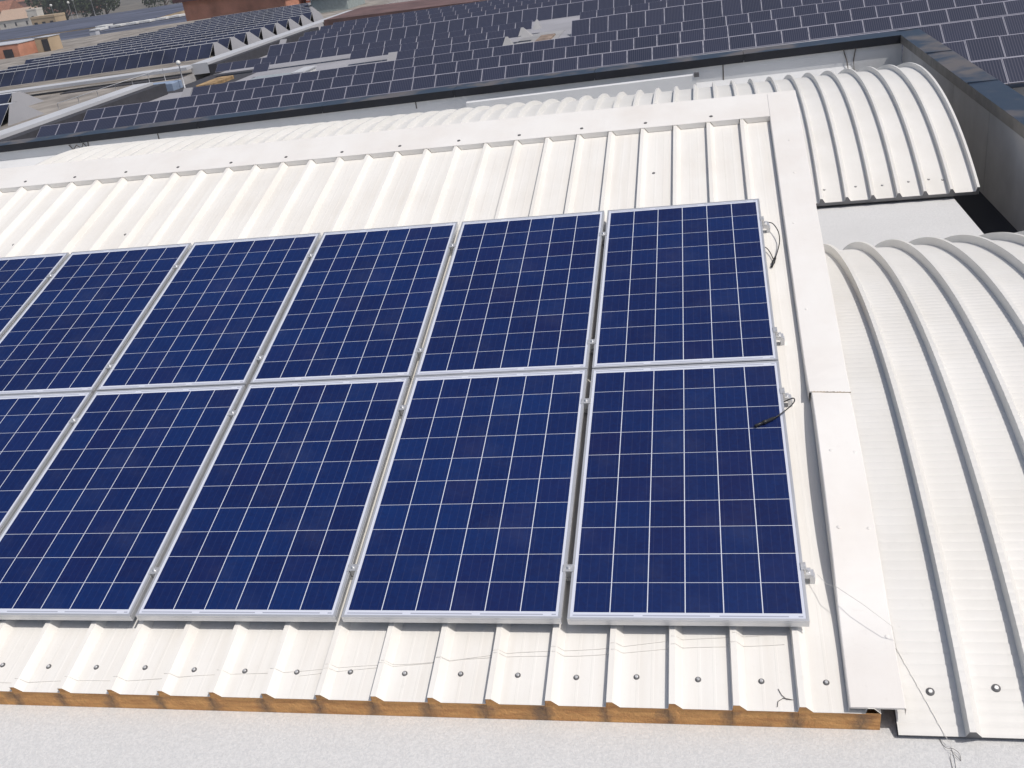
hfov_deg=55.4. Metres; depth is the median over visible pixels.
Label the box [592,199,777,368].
solar panel
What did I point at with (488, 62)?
striped panel
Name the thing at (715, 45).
striped panel
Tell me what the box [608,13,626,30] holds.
striped panel
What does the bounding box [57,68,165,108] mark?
roof railing
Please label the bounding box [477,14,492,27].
striped panel
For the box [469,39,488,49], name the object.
striped panel
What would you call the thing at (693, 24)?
striped panel
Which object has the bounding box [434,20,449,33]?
striped panel
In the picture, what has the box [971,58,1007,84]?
striped panel
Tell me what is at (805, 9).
striped panel
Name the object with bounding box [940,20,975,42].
striped panel
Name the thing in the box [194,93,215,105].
striped panel
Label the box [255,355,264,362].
panel clamp
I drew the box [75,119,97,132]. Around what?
striped panel
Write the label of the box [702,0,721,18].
striped panel
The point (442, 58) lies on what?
striped panel
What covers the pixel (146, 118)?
striped panel
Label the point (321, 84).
striped panel
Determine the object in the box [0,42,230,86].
panel ridge
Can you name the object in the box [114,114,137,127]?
striped panel
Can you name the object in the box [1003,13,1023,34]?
striped panel
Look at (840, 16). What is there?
striped panel
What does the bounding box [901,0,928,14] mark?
striped panel
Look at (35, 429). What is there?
solar panel
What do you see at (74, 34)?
flat roof
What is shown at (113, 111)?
striped panel
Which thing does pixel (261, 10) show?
panel ridge
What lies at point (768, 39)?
striped panel
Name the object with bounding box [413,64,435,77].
striped panel
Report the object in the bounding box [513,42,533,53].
striped panel
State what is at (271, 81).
striped panel
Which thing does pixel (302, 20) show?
panel ridge
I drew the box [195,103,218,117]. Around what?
striped panel
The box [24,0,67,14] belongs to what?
tree
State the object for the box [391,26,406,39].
striped panel
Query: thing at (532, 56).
striped panel
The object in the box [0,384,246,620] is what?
solar panel
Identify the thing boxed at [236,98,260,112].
striped panel
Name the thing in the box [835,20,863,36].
striped panel
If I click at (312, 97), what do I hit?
striped panel
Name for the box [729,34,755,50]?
striped panel
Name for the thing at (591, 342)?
panel clamp
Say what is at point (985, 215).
gutter floor
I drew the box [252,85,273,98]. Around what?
striped panel
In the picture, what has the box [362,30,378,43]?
striped panel
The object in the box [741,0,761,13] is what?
striped panel
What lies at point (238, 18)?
panel ridge
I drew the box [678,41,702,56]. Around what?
striped panel
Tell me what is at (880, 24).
striped panel
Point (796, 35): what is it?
striped panel
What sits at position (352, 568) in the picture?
panel clamp
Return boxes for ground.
[0,0,1017,87]
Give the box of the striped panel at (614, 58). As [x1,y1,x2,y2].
[602,50,626,66]
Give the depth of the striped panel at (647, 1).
61.90 m
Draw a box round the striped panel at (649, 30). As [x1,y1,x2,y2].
[639,25,659,36]
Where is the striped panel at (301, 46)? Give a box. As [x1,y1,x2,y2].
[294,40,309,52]
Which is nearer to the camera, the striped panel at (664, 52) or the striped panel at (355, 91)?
the striped panel at (664, 52)
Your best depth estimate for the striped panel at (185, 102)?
46.94 m
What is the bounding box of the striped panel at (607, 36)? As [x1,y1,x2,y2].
[596,30,616,41]
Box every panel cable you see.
[754,398,794,426]
[765,222,779,267]
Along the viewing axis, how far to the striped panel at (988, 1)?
39.23 m
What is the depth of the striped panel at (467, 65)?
44.00 m
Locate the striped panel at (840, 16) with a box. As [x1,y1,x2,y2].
[825,9,851,23]
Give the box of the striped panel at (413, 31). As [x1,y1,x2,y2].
[405,24,420,37]
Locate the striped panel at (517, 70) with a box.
[505,63,529,78]
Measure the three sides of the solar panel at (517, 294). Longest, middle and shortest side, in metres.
1.652 x 1.001 x 0.039 m
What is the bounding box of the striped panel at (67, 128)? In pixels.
[55,121,78,134]
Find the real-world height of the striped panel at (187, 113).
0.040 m
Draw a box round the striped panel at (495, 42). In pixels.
[488,37,504,47]
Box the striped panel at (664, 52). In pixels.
[652,44,677,60]
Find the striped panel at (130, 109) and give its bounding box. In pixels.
[119,103,140,115]
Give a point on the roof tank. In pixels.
(174, 85)
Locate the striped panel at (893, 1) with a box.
[888,0,911,3]
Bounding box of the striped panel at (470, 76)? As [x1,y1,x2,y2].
[458,69,482,84]
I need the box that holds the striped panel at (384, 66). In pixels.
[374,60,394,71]
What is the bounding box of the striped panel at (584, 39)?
[575,33,595,44]
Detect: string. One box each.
[0,627,802,682]
[300,641,783,675]
[817,574,955,764]
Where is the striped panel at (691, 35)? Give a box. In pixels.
[680,28,703,42]
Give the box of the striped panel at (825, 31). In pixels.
[808,23,836,39]
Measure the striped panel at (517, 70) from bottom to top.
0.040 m
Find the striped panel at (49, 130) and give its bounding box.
[37,124,59,136]
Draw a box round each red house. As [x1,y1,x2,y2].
[0,0,23,13]
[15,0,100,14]
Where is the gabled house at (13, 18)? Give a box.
[0,6,37,29]
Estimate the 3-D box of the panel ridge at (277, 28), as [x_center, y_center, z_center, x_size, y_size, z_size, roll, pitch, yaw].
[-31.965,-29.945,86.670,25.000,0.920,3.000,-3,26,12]
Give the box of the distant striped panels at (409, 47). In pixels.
[191,0,715,95]
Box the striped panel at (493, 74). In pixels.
[481,66,505,81]
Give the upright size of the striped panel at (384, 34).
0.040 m
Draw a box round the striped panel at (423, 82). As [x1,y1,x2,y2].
[412,75,435,90]
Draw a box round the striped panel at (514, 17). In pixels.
[507,10,522,23]
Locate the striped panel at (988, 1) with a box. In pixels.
[981,0,1008,3]
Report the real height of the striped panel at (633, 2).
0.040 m
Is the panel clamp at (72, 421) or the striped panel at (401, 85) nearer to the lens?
the panel clamp at (72, 421)
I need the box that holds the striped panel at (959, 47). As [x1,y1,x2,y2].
[942,40,968,60]
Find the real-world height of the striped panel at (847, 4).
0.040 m
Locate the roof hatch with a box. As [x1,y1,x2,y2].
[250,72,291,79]
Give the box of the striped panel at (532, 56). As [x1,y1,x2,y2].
[521,50,543,63]
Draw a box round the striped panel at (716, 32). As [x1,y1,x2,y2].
[704,26,727,39]
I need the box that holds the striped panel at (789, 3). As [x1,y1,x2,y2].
[781,0,801,7]
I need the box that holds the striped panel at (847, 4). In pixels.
[840,0,863,9]
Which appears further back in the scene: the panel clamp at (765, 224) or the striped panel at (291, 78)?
the striped panel at (291, 78)
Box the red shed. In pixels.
[0,38,37,58]
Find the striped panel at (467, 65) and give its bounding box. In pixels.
[456,58,477,71]
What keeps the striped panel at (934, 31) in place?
on the factory roof at (549, 29)
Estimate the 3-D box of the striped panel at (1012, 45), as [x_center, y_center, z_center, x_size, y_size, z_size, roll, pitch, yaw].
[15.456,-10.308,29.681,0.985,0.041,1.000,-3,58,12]
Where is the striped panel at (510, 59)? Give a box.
[499,53,521,66]
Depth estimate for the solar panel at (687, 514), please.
4.56 m
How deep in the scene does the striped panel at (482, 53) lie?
47.14 m
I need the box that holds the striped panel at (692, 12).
[683,3,702,20]
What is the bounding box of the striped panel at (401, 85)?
[389,78,413,93]
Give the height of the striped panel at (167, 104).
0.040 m
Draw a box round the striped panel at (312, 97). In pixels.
[301,90,324,104]
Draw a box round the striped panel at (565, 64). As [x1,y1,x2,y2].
[553,57,577,72]
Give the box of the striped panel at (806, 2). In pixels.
[802,0,821,4]
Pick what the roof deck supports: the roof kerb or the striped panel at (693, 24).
the roof kerb
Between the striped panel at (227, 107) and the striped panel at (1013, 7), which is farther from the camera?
the striped panel at (227, 107)
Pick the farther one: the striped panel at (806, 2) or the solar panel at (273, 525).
the striped panel at (806, 2)
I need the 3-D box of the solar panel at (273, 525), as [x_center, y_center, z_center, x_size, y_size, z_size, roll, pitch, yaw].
[-1.181,0.540,5.120,1.002,0.041,1.652,-2,41,12]
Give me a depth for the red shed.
113.51 m
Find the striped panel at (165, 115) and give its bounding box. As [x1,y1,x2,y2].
[154,109,177,122]
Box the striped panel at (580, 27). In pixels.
[571,18,589,36]
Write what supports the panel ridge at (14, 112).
on the gravel roof at (51, 94)
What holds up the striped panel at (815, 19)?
on the factory roof at (549, 29)
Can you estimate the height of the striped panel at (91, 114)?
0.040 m
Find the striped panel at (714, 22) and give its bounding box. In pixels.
[704,16,725,27]
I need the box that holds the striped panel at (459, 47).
[451,42,469,53]
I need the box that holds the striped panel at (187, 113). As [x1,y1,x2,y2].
[175,106,197,119]
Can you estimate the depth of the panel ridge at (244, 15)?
105.10 m
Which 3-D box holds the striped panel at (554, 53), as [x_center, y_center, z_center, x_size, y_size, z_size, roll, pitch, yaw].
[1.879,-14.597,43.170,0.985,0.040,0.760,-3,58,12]
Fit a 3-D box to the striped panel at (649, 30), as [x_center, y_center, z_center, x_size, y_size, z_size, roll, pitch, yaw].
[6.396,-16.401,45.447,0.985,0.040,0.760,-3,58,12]
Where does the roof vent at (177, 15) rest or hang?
on the flat roof at (74, 34)
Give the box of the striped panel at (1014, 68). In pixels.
[1001,56,1023,83]
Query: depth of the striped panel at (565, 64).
39.60 m
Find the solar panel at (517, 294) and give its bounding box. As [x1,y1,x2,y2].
[415,211,604,375]
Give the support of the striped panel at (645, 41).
on the factory roof at (549, 29)
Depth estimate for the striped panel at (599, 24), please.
52.61 m
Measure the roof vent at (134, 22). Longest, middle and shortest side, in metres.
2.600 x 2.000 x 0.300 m
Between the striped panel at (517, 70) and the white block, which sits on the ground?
the white block
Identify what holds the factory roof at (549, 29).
on the ground
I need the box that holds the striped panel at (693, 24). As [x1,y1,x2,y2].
[682,19,703,30]
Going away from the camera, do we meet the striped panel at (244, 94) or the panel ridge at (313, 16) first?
the striped panel at (244, 94)
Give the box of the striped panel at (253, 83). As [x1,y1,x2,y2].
[244,78,264,88]
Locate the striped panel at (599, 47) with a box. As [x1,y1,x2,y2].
[588,41,610,54]
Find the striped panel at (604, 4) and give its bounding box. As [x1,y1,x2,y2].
[598,0,613,9]
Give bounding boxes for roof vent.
[89,27,107,30]
[95,24,112,27]
[110,23,125,27]
[126,20,141,24]
[139,18,155,22]
[155,16,168,19]
[169,13,184,17]
[291,65,316,73]
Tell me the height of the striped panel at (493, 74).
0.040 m
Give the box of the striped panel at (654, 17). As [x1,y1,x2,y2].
[645,8,663,25]
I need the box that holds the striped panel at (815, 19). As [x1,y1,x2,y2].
[800,12,825,27]
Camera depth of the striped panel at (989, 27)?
33.13 m
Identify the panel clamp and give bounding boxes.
[68,418,78,425]
[105,364,114,370]
[148,567,160,577]
[227,410,237,418]
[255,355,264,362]
[306,253,314,260]
[347,564,358,579]
[397,405,406,418]
[415,348,424,360]
[448,243,455,254]
[563,564,574,580]
[581,398,590,412]
[587,339,596,352]
[599,232,606,243]
[760,216,769,232]
[773,327,784,344]
[780,388,792,406]
[800,562,814,583]
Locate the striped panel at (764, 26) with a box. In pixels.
[752,19,776,33]
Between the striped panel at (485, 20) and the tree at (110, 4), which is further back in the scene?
the tree at (110, 4)
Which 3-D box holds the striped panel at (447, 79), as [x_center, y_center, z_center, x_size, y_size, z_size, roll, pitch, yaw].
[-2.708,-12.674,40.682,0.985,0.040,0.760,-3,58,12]
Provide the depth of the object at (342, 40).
66.50 m
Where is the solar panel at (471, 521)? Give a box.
[341,369,587,623]
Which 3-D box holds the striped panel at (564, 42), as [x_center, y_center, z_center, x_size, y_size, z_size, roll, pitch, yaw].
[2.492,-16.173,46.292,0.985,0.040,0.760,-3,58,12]
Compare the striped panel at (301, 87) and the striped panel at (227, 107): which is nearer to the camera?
the striped panel at (227, 107)
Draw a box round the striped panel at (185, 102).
[175,95,196,108]
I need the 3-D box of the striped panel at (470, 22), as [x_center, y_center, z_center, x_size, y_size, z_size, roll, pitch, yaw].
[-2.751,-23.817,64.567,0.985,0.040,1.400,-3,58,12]
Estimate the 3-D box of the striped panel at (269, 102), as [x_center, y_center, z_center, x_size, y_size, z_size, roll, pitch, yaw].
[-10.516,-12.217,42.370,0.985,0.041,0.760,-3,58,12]
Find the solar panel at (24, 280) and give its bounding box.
[0,252,69,338]
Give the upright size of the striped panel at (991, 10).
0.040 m
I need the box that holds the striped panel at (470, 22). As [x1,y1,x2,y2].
[463,16,478,29]
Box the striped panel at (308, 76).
[299,71,318,81]
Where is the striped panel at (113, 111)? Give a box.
[101,105,122,117]
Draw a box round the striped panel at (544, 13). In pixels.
[537,6,552,20]
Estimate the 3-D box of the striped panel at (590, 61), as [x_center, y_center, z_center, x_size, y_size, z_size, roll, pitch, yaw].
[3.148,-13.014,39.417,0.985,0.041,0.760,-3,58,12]
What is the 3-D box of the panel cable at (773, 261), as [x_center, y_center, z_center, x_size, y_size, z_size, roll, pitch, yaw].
[1.616,-0.882,6.144,0.145,0.050,0.463,-2,41,12]
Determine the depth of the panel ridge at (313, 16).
93.49 m
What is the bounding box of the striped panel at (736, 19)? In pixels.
[726,13,748,26]
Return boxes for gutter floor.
[952,191,1017,233]
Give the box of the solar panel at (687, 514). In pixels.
[567,361,809,626]
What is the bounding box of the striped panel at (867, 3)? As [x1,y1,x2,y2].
[863,0,887,6]
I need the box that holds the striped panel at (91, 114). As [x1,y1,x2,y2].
[83,108,104,120]
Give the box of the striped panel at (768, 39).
[755,30,782,47]
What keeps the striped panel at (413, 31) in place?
on the factory roof at (549, 29)
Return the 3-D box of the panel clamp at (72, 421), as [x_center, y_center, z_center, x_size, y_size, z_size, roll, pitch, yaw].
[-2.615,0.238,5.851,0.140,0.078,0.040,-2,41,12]
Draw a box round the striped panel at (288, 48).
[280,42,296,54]
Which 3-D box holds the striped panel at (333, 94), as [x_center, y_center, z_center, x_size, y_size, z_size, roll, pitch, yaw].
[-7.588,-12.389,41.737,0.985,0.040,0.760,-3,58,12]
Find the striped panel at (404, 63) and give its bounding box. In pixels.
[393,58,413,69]
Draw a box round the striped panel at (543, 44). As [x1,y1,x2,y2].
[533,39,553,50]
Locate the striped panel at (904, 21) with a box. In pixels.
[890,13,920,29]
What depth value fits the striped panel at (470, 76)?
40.44 m
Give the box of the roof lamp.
[176,60,185,87]
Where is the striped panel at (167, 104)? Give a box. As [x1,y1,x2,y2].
[156,98,177,110]
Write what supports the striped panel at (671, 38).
on the factory roof at (549, 29)
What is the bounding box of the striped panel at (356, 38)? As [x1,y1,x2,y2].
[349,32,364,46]
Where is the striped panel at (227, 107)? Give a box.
[216,101,239,114]
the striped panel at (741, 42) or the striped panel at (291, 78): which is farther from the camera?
the striped panel at (291, 78)
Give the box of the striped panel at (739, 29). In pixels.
[728,22,751,36]
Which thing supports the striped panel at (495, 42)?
on the factory roof at (549, 29)
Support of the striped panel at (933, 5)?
on the factory roof at (549, 29)
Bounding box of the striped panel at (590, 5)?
[583,0,597,11]
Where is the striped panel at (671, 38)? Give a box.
[657,31,679,45]
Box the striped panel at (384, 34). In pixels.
[376,28,392,41]
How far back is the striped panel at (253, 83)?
49.68 m
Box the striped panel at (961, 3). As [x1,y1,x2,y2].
[954,0,981,7]
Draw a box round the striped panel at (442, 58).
[433,52,452,63]
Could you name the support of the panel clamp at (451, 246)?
attached to the ribbed roof at (834, 666)
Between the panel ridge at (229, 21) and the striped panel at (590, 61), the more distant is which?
the panel ridge at (229, 21)
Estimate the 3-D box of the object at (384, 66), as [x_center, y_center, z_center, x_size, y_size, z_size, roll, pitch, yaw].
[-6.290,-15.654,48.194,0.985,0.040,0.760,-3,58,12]
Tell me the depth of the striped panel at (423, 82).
40.86 m
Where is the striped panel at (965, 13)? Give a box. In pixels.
[946,5,977,22]
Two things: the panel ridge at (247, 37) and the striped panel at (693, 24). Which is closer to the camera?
the striped panel at (693, 24)
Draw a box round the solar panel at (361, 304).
[250,222,458,383]
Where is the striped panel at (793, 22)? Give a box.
[776,16,801,30]
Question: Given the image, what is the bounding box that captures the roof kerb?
[466,72,698,107]
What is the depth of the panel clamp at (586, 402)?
5.21 m
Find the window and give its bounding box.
[3,49,13,58]
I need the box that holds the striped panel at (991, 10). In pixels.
[975,2,1006,18]
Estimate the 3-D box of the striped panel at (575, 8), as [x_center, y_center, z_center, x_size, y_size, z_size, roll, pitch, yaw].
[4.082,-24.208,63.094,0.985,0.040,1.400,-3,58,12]
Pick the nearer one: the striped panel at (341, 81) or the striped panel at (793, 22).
the striped panel at (793, 22)
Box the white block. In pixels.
[26,7,43,24]
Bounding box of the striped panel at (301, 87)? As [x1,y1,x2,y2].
[291,80,312,93]
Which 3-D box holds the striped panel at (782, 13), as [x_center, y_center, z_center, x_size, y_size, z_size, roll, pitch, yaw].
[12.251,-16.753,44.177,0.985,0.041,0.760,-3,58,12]
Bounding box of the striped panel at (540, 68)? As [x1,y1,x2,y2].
[529,60,553,75]
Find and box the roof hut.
[33,34,62,52]
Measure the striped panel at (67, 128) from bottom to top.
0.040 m
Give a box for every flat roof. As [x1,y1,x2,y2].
[0,3,184,41]
[2,16,186,41]
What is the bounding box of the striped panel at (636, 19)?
[627,10,644,28]
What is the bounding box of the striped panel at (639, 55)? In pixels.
[627,47,651,63]
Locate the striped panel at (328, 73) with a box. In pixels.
[317,68,337,79]
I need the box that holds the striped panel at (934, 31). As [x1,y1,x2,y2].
[909,24,943,43]
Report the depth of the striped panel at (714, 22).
44.82 m
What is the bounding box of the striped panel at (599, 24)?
[589,15,607,33]
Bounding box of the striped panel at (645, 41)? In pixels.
[634,35,656,48]
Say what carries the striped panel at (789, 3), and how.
on the factory roof at (549, 29)
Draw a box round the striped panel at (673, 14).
[664,5,683,23]
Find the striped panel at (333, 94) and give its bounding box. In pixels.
[322,86,346,101]
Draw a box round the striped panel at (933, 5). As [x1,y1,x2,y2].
[927,0,955,10]
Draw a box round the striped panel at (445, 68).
[434,61,456,74]
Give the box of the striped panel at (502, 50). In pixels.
[493,45,512,55]
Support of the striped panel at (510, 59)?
on the factory roof at (549, 29)
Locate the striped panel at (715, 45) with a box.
[703,37,729,53]
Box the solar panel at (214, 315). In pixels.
[96,233,321,390]
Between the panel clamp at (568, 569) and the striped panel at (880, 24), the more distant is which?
the striped panel at (880, 24)
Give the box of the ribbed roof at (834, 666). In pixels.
[0,90,905,729]
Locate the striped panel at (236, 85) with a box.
[226,80,246,90]
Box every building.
[30,12,65,24]
[172,0,305,20]
[306,0,364,12]
[324,0,486,30]
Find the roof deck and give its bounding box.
[0,196,1023,767]
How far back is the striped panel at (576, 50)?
42.94 m
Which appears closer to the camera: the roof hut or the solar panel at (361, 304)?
the solar panel at (361, 304)
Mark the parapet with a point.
(988, 109)
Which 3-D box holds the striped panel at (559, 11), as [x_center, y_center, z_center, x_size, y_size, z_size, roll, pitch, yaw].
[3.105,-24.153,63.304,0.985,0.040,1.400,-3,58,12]
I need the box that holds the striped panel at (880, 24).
[862,16,891,33]
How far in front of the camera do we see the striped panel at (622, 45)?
42.52 m
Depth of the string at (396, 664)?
4.26 m
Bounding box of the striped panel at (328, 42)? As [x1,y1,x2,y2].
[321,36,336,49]
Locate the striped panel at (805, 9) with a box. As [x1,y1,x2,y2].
[793,4,816,15]
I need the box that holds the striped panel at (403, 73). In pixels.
[392,66,414,80]
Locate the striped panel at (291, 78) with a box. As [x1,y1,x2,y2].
[281,73,300,83]
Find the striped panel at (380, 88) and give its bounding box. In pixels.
[367,81,390,95]
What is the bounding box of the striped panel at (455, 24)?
[448,18,463,32]
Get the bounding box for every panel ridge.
[0,37,245,72]
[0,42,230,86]
[0,91,42,105]
[0,102,44,126]
[8,32,260,68]
[25,23,288,63]
[29,27,274,63]
[51,19,300,55]
[75,15,312,49]
[97,11,323,44]
[119,10,322,39]
[139,8,321,34]
[158,6,320,30]
[177,5,310,25]
[194,4,310,21]
[211,3,310,18]
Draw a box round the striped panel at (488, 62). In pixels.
[477,56,499,69]
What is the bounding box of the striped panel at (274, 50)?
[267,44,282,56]
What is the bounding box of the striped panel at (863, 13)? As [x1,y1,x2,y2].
[850,6,876,20]
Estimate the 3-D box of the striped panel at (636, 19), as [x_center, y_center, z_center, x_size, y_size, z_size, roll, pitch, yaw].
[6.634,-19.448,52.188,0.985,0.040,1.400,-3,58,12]
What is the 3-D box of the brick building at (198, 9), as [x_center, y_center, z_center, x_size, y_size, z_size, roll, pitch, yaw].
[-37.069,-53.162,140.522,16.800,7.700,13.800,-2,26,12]
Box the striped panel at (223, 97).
[213,90,234,103]
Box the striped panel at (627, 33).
[617,28,637,39]
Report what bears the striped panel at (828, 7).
on the factory roof at (549, 29)
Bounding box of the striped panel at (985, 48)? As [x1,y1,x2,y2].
[964,36,1004,61]
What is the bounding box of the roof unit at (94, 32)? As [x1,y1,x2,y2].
[88,30,99,35]
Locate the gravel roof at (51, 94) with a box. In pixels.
[0,0,413,130]
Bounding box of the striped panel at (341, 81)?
[331,75,352,87]
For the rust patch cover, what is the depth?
56.94 m
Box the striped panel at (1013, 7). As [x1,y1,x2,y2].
[1004,0,1023,14]
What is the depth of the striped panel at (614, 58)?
39.18 m
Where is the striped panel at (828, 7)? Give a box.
[816,1,840,12]
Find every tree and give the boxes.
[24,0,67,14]
[47,0,80,19]
[72,0,102,16]
[95,0,119,13]
[142,0,180,7]
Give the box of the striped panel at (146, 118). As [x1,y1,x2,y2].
[134,111,157,124]
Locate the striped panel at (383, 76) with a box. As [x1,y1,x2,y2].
[372,70,393,82]
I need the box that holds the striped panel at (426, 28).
[419,22,434,35]
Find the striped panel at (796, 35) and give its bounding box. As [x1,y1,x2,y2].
[781,27,809,43]
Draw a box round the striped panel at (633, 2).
[629,0,644,7]
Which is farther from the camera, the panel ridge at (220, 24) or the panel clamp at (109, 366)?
the panel ridge at (220, 24)
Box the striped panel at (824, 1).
[822,0,840,2]
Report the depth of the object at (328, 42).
66.71 m
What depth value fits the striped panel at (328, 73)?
48.83 m
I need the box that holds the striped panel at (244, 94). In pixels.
[232,88,253,100]
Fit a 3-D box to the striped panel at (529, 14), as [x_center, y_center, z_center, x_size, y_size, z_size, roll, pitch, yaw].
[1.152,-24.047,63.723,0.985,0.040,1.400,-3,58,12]
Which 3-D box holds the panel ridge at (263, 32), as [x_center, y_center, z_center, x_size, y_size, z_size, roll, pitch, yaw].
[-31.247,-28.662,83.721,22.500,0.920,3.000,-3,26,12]
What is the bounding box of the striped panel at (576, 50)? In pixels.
[565,44,587,57]
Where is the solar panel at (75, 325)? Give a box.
[0,243,191,394]
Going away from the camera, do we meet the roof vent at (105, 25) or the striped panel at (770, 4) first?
the striped panel at (770, 4)
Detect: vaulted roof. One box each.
[35,62,979,205]
[823,231,1023,739]
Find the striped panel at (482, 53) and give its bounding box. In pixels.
[472,47,492,58]
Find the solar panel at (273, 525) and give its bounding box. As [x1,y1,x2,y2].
[135,377,410,621]
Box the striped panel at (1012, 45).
[999,33,1023,57]
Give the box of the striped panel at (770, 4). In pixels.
[761,0,781,10]
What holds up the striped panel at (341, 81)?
on the factory roof at (549, 29)
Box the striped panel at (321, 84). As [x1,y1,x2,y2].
[311,78,332,90]
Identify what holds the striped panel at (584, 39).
on the factory roof at (549, 29)
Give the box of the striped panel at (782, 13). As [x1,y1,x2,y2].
[771,7,793,19]
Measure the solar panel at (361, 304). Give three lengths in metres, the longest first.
1.652 x 1.001 x 0.040 m
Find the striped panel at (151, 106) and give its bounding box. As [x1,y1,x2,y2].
[138,100,159,112]
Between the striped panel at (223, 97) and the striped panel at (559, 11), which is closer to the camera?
the striped panel at (223, 97)
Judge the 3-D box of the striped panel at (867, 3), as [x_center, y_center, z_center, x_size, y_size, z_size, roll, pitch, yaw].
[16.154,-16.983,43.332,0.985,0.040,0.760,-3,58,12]
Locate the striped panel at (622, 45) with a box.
[611,38,633,51]
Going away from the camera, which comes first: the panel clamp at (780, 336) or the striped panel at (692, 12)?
the panel clamp at (780, 336)
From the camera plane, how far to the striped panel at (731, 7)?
51.08 m
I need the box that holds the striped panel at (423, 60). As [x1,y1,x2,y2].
[413,55,433,66]
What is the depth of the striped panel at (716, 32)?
41.68 m
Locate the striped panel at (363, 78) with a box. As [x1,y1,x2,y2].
[351,72,373,85]
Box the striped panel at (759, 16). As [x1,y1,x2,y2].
[748,10,771,23]
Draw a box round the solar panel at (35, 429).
[0,391,92,534]
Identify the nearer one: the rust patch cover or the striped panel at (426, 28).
the rust patch cover
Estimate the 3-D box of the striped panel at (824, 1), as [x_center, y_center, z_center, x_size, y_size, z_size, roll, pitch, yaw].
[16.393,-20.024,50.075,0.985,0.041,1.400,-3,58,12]
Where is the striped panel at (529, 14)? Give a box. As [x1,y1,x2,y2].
[522,8,537,21]
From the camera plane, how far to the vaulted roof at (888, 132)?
11.13 m
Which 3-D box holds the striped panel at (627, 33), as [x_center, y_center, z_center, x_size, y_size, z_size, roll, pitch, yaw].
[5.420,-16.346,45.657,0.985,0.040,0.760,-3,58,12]
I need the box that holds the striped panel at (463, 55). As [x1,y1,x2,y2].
[452,50,472,61]
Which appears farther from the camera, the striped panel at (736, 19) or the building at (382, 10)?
the building at (382, 10)
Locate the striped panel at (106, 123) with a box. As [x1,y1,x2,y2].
[94,116,117,129]
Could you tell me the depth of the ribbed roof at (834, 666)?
4.74 m
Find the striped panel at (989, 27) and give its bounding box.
[971,16,1007,37]
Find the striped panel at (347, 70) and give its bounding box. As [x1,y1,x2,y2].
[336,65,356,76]
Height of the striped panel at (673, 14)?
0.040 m
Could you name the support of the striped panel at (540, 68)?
on the factory roof at (549, 29)
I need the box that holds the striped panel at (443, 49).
[432,44,451,54]
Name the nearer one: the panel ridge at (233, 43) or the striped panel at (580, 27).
the striped panel at (580, 27)
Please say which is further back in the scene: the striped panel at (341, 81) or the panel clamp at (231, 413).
the striped panel at (341, 81)
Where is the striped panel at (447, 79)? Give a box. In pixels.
[435,72,458,87]
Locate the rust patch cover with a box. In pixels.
[196,75,233,86]
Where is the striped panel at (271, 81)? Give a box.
[262,75,282,86]
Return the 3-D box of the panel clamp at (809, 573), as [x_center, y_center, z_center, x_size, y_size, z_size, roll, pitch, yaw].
[1.241,0.818,4.216,0.132,0.104,0.040,-2,41,12]
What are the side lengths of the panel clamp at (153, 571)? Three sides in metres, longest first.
0.140 x 0.078 x 0.040 m
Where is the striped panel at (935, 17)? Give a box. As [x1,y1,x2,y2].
[918,9,948,25]
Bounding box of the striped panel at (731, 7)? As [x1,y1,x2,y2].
[721,0,741,15]
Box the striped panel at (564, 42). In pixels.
[554,36,574,47]
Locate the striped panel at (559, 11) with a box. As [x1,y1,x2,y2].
[552,3,567,18]
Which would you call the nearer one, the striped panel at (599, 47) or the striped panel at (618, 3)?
the striped panel at (599, 47)
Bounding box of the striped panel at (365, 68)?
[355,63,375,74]
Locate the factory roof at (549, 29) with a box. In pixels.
[0,0,1023,141]
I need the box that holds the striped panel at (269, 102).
[258,95,281,109]
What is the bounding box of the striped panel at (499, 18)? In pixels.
[492,12,507,25]
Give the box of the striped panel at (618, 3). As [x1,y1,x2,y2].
[614,0,628,6]
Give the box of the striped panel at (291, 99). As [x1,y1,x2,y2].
[279,92,302,106]
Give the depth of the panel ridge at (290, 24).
88.23 m
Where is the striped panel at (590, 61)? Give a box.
[578,54,601,69]
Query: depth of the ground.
737.66 m
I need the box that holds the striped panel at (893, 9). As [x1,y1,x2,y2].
[875,3,902,17]
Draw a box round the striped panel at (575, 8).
[567,1,582,16]
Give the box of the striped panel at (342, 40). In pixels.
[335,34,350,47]
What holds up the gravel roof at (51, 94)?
on the ground
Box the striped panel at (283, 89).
[271,83,292,95]
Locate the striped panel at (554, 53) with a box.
[543,47,565,60]
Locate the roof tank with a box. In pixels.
[153,80,182,90]
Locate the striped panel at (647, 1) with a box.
[645,0,660,2]
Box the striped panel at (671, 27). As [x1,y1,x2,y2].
[660,22,681,33]
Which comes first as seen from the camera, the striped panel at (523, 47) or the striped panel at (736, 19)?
the striped panel at (736, 19)
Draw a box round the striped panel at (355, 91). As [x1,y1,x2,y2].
[344,84,368,98]
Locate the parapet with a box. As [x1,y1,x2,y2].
[0,28,1023,231]

